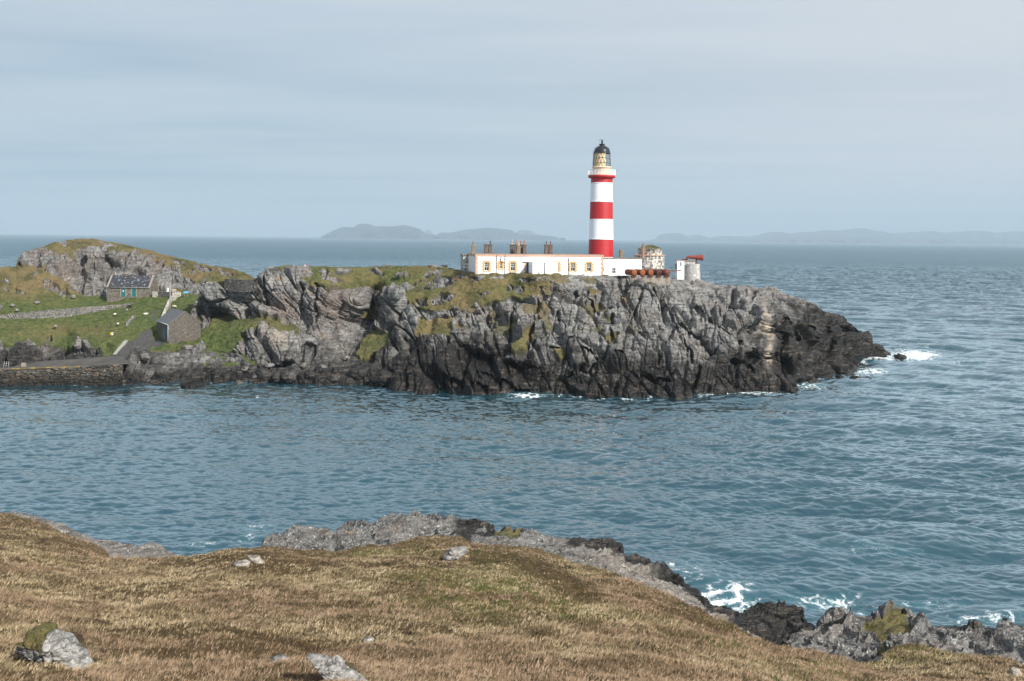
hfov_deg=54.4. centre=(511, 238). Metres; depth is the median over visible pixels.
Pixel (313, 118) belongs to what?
sky
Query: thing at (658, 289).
retaining wall
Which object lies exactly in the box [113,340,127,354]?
kerb
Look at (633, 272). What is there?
air tank
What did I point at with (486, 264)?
window
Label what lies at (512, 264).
window
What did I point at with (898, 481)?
sea
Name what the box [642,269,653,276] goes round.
air tank
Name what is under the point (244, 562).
rock
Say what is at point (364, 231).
island
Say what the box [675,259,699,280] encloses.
foghorn house
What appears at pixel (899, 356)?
sea rock
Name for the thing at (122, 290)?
door
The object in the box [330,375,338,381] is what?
boulder
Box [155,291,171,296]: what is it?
stone wall
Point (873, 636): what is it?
shore rock
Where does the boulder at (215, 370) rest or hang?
on the headland
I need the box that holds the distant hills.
[516,230,537,234]
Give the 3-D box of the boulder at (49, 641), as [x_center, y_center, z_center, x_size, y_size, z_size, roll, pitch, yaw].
[-12.672,11.428,27.594,2.126,1.265,1.332,1,0,0]
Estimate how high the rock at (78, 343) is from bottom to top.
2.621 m
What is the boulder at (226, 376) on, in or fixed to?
on the headland
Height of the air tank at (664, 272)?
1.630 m
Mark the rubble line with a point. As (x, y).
(132, 317)
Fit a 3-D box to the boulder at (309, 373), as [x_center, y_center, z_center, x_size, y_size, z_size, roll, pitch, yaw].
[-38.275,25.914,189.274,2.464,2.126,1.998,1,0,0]
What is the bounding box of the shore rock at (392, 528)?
[262,509,494,550]
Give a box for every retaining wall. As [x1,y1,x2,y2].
[224,279,256,291]
[267,268,277,273]
[653,285,660,293]
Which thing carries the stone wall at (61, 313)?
on the hillside
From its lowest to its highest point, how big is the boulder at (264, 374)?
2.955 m
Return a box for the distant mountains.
[646,228,1023,241]
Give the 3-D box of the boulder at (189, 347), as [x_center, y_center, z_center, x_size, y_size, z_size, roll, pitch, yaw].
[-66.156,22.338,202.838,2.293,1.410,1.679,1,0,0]
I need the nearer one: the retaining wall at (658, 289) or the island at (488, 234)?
the retaining wall at (658, 289)
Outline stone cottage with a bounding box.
[106,272,157,301]
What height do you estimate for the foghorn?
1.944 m
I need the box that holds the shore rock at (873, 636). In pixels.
[786,600,1023,665]
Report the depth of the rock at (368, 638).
34.43 m
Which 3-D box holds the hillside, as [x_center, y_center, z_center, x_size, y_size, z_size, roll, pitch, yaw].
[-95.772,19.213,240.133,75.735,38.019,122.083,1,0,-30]
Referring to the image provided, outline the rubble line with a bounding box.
[125,315,134,326]
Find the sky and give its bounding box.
[0,0,1023,239]
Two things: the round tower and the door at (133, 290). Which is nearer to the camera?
the round tower
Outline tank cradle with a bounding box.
[627,275,670,285]
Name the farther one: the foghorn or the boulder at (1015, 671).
the foghorn
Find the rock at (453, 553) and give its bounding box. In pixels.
[442,546,467,560]
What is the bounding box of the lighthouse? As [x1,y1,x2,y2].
[588,140,617,257]
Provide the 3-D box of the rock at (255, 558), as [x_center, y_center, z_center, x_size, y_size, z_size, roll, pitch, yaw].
[-13.839,17.442,53.830,0.942,0.599,0.730,1,0,0]
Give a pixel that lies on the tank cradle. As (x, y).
(663, 280)
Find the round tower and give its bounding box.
[634,245,664,275]
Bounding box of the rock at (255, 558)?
[247,555,263,563]
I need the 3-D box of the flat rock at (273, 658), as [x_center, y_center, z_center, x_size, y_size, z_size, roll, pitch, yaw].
[-6.617,12.172,28.477,0.632,0.485,0.640,1,0,-33]
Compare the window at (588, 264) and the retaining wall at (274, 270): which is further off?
the retaining wall at (274, 270)
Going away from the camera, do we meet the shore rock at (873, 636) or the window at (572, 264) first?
the shore rock at (873, 636)
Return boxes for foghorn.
[686,255,703,263]
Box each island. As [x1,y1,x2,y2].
[320,224,438,238]
[434,228,559,240]
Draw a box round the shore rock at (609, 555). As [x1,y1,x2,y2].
[470,526,766,640]
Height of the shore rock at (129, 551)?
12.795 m
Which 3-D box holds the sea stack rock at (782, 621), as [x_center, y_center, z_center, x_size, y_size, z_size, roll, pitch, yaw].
[17.310,29.202,65.836,5.215,13.348,21.976,1,0,15]
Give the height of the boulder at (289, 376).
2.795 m
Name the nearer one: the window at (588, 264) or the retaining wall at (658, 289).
the retaining wall at (658, 289)
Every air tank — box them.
[625,269,636,276]
[634,269,644,276]
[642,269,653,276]
[650,269,668,276]
[658,269,669,276]
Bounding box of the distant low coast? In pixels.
[736,236,1023,244]
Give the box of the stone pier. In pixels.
[0,355,129,385]
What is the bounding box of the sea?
[0,233,1023,627]
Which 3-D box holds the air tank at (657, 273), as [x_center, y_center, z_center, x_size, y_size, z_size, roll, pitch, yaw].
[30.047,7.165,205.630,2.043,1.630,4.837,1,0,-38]
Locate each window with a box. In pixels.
[484,262,488,270]
[511,263,514,270]
[571,263,574,270]
[587,263,590,270]
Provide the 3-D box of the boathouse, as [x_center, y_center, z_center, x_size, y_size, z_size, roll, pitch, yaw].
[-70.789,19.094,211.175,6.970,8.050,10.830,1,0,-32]
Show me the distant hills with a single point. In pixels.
(527, 232)
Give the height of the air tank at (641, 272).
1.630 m
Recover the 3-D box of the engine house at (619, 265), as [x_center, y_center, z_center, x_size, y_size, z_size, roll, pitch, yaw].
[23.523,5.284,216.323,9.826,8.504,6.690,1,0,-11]
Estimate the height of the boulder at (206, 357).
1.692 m
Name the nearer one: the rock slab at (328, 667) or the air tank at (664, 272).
the rock slab at (328, 667)
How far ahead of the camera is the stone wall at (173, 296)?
227.19 m
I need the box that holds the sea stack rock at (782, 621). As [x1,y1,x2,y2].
[741,599,814,646]
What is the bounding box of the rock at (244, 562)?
[233,559,249,566]
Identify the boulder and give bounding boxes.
[15,622,93,668]
[140,351,150,360]
[182,344,192,349]
[203,354,209,360]
[211,368,220,374]
[222,374,230,379]
[240,366,248,371]
[255,367,273,380]
[264,363,274,367]
[272,371,280,382]
[281,369,297,383]
[299,362,306,367]
[304,369,314,378]
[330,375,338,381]
[341,355,349,359]
[348,366,370,379]
[368,369,392,386]
[1008,667,1021,676]
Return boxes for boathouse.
[156,308,201,343]
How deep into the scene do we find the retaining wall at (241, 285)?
211.97 m
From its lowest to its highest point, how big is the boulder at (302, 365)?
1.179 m
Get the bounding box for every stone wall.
[0,303,134,318]
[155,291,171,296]
[162,292,176,315]
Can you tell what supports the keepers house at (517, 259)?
on the headland
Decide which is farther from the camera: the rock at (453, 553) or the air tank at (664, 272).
the air tank at (664, 272)
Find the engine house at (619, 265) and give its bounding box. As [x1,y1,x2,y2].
[603,243,644,275]
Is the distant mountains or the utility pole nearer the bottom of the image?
the utility pole
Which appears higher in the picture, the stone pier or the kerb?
the kerb
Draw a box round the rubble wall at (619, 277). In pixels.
[616,275,626,279]
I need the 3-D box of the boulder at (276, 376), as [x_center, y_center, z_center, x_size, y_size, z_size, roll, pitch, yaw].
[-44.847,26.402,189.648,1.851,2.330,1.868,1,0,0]
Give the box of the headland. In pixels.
[123,264,890,398]
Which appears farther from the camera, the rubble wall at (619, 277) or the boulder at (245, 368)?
the rubble wall at (619, 277)
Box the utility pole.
[169,284,170,309]
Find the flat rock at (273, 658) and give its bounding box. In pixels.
[269,654,287,662]
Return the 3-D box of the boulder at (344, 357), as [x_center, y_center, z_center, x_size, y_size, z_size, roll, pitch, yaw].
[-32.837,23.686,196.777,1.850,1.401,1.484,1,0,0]
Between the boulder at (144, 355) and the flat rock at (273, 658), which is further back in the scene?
the boulder at (144, 355)
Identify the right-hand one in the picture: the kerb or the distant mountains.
the distant mountains
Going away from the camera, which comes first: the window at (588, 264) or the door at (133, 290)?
the window at (588, 264)
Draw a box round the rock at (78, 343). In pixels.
[74,338,81,349]
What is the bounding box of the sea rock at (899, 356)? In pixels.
[893,353,906,359]
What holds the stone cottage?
on the hillside
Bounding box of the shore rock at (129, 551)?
[8,511,174,558]
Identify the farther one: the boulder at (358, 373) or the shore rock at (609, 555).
the boulder at (358, 373)
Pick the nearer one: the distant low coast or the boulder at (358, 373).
the boulder at (358, 373)
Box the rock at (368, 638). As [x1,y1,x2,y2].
[363,636,373,642]
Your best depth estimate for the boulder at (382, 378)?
185.19 m
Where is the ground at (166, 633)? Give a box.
[0,512,1023,680]
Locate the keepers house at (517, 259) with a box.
[460,240,603,279]
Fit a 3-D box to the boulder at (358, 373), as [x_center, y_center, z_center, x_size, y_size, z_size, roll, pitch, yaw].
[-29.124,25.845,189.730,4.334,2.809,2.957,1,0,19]
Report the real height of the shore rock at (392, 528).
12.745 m
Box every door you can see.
[121,289,124,296]
[132,289,135,296]
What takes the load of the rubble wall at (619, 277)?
on the headland
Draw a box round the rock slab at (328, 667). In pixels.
[306,653,366,680]
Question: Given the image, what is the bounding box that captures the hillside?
[0,238,256,366]
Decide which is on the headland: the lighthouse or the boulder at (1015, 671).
the lighthouse
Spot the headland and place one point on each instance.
(429, 329)
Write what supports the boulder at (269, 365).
on the headland

